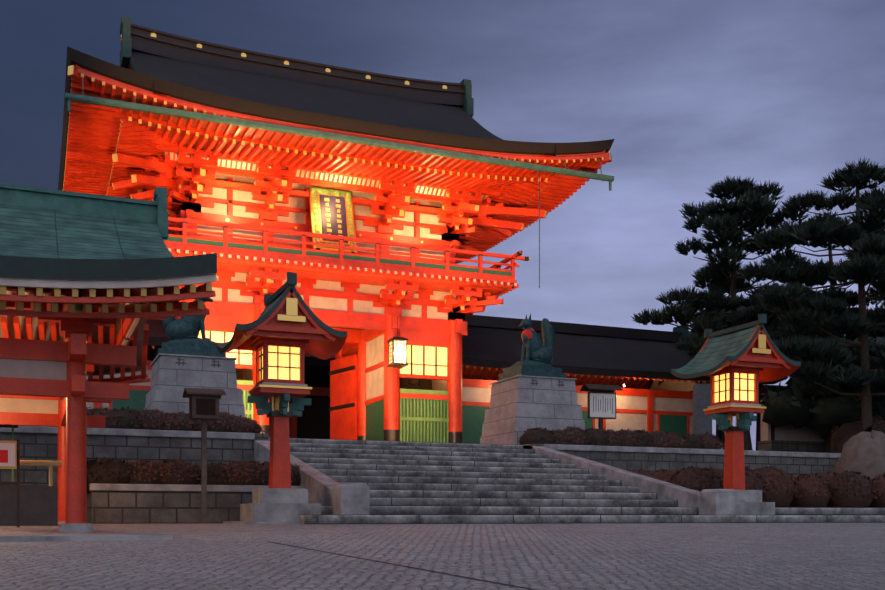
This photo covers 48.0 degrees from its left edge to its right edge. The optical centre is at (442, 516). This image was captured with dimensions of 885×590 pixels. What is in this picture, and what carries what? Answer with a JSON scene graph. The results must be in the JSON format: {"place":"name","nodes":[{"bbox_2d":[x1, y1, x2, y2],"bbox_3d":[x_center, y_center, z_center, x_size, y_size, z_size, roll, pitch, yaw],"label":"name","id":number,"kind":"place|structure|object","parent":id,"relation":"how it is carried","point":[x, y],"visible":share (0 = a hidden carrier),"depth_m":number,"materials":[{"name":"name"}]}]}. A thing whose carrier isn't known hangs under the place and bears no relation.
{"place":"outdoors","nodes":[
{"label":"outdoors","id":0,"kind":"place"},
{"bbox_2d":[112,141,546,442],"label":"temple gate","id":1,"kind":"structure","parent":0,"point":[367,259],"depth_m":33.84,"materials":[{"name":"wood"}]},
{"bbox_2d":[269,354,334,438],"bbox_3d":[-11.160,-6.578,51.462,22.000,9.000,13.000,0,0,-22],"label":"doorway","id":2,"kind":"structure","parent":1,"relation":"attached to","point":[313,422],"depth_m":49.11,"materials":[{"name":"brown"}]},
{"bbox_2d":[58,16,613,263],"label":"roof","id":3,"kind":"structure","parent":1,"relation":"on","point":[157,68],"depth_m":32.35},
{"bbox_2d":[65,78,613,287],"bbox_3d":[-2.222,-9.577,29.560,16.840,4.598,0.410,0,0,-22],"label":"eave gutter","id":4,"kind":"object","parent":3,"relation":"attached to","point":[83,99],"visible":0.96,"depth_m":28.96,"materials":[{"name":"green metal"}]},
{"bbox_2d":[387,316,408,368],"bbox_3d":[-1.544,-6.013,34.206,0.620,1.810,0.620,0,0,-22],"label":"hanging lantern","id":5,"kind":"object","parent":1,"relation":"hanging from","point":[397,352],"visible":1,"depth_m":34.02,"materials":[{"name":"black paint"}]},
{"bbox_2d":[0,523,884,589],"bbox_3d":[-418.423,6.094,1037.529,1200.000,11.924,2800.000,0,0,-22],"label":"plaza ground","id":6,"kind":"structure","parent":0,"point":[666,556],"depth_m":10.28,"materials":[{"name":"grey stone"}]},
{"bbox_2d":[0,183,216,541],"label":"pavilion","id":7,"kind":"structure","parent":6,"relation":"on","point":[86,280],"depth_m":13.86,"materials":[{"name":"wood"}]},
{"bbox_2d":[0,440,19,526],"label":"notice board","id":8,"kind":"object","parent":7,"relation":"on","point":[9,454],"visible":0.88,"depth_m":14.77,"materials":[{"name":"brown paint"}]},
{"bbox_2d":[182,388,225,523],"bbox_3d":[-4.542,-1.106,18.935,0.720,2.675,0.640,0,0,-22],"label":"signpost","id":9,"kind":"object","parent":6,"relation":"on","point":[203,405],"visible":0.96,"depth_m":18.85,"materials":[{"name":"brown wood"}]},
{"bbox_2d":[216,272,346,523],"bbox_3d":[-2.983,-1.893,18.226,2.100,4.730,2.100,0,0,-22],"label":"lantern","id":10,"kind":"object","parent":6,"relation":"on","point":[284,332],"visible":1,"depth_m":17.86,"materials":[{"name":"wood"}]},
{"bbox_2d":[266,541,536,589],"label":"road paving seam","id":11,"kind":"object","parent":6,"relation":"on","point":[413,567],"depth_m":8.93,"materials":[{"name":"grey stone"}]},
{"bbox_2d":[268,437,884,523],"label":"stone stairs","id":12,"kind":"structure","parent":6,"relation":"on","point":[432,483],"depth_m":21.88,"materials":[{"name":"stone"}]},
{"bbox_2d":[671,314,800,514],"bbox_3d":[6.500,-1.973,22.143,2.100,4.730,2.100,0,0,-22],"label":"lantern","id":13,"kind":"object","parent":6,"relation":"on","point":[738,364],"visible":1,"depth_m":21.88,"materials":[{"name":"wood"}]},
{"bbox_2d":[630,465,884,506],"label":"shrubs","id":14,"kind":"object","parent":6,"relation":"on","point":[781,488],"visible":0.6,"depth_m":24.43,"materials":[{"name":"brown plant"}]},
{"bbox_2d":[833,425,884,480],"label":"garden rock","id":15,"kind":"object","parent":6,"relation":"on","point":[863,452],"visible":0.44,"depth_m":29.28,"materials":[{"name":"grey stone"}]},
{"bbox_2d":[0,426,884,523],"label":"terrace walls","id":16,"kind":"structure","parent":0,"point":[143,503],"depth_m":22.97,"materials":[{"name":"stone"}]},
{"bbox_2d":[86,302,169,410],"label":"building","id":17,"kind":"structure","parent":16,"relation":"on","point":[157,337],"depth_m":33.03,"materials":[{"name":"wood"}]},
{"bbox_2d":[145,353,244,416],"bbox_3d":[-6.767,-3.148,26.942,2.500,2.140,2.500,0,0,-22],"label":"pedestal","id":18,"kind":"object","parent":16,"relation":"on","point":[173,376],"visible":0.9,"depth_m":26.00,"materials":[{"name":"stone"}]},
{"bbox_2d":[158,297,225,356],"bbox_3d":[-6.767,-5.253,26.942,1.750,2.070,1.150,0,0,-12],"label":"fox statue","id":19,"kind":"object","parent":18,"relation":"on","point":[182,333],"visible":0.71,"depth_m":26.55,"materials":[{"name":"green metal"}]},
{"bbox_2d":[86,406,724,493],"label":"hedge rows","id":20,"kind":"object","parent":16,"relation":"on","point":[104,470],"visible":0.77,"depth_m":24.09,"materials":[{"name":"brown plant"}]},
{"bbox_2d":[480,375,584,444],"bbox_3d":[2.799,-3.148,30.893,2.500,2.140,2.500,0,0,-22],"label":"pedestal","id":21,"kind":"object","parent":16,"relation":"on","point":[519,405],"visible":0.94,"depth_m":29.99,"materials":[{"name":"stone"}]},
{"bbox_2d":[499,313,565,379],"bbox_3d":[2.799,-5.253,30.893,1.750,2.070,1.150,0,0,-32],"label":"fox statue","id":22,"kind":"object","parent":21,"relation":"on","point":[537,361],"visible":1,"depth_m":30.66,"materials":[{"name":"green metal"}]},
{"bbox_2d":[462,315,709,443],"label":"corridor","id":23,"kind":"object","parent":16,"relation":"on","point":[635,361],"visible":0.4,"depth_m":40.34,"materials":[{"name":"tile"}]},
{"bbox_2d":[580,384,622,429],"bbox_3d":[4.997,-3.113,31.205,1.240,2.070,0.520,0,0,-22],"label":"notice board","id":24,"kind":"object","parent":16,"relation":"on","point":[601,402],"visible":1,"depth_m":31.15,"materials":[{"name":"white wood"}]},
{"bbox_2d":[692,384,721,448],"bbox_3d":[8.777,-3.278,33.578,1.100,2.400,0.800,0,0,-22],"label":"stone stele","id":25,"kind":"object","parent":16,"relation":"on","point":[702,422],"visible":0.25,"depth_m":33.44,"materials":[{"name":"stone"}]},
{"bbox_2d":[631,175,809,449],"bbox_3d":[11.128,-7.457,37.440,6.976,10.804,6.118,0,0,-22],"label":"pine tree","id":26,"kind":"object","parent":16,"relation":"on","point":[753,210],"visible":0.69,"depth_m":36.92,"materials":[{"name":"green plant"}]},
{"bbox_2d":[646,293,884,450],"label":"trees","id":27,"kind":"object","parent":16,"relation":"on","point":[806,405],"visible":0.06,"depth_m":36.94,"materials":[{"name":"green plant"}]},
{"bbox_2d":[736,157,884,430],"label":"pine tree","id":28,"kind":"object","parent":16,"relation":"on","point":[862,269],"visible":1,"depth_m":32.08,"materials":[{"name":"green plant"}]},
{"bbox_2d":[744,210,884,452],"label":"pine tree","id":29,"kind":"object","parent":16,"relation":"on","point":[850,297],"visible":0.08,"depth_m":39.60,"materials":[{"name":"green plant"}]},
{"bbox_2d":[758,385,884,452],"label":"boundary wall","id":30,"kind":"structure","parent":16,"relation":"on","point":[788,438],"depth_m":38.92,"materials":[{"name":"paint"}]},
{"bbox_2d":[0,0,884,450],"label":"sky","id":31,"kind":"structure","parent":0,"point":[690,95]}
]}

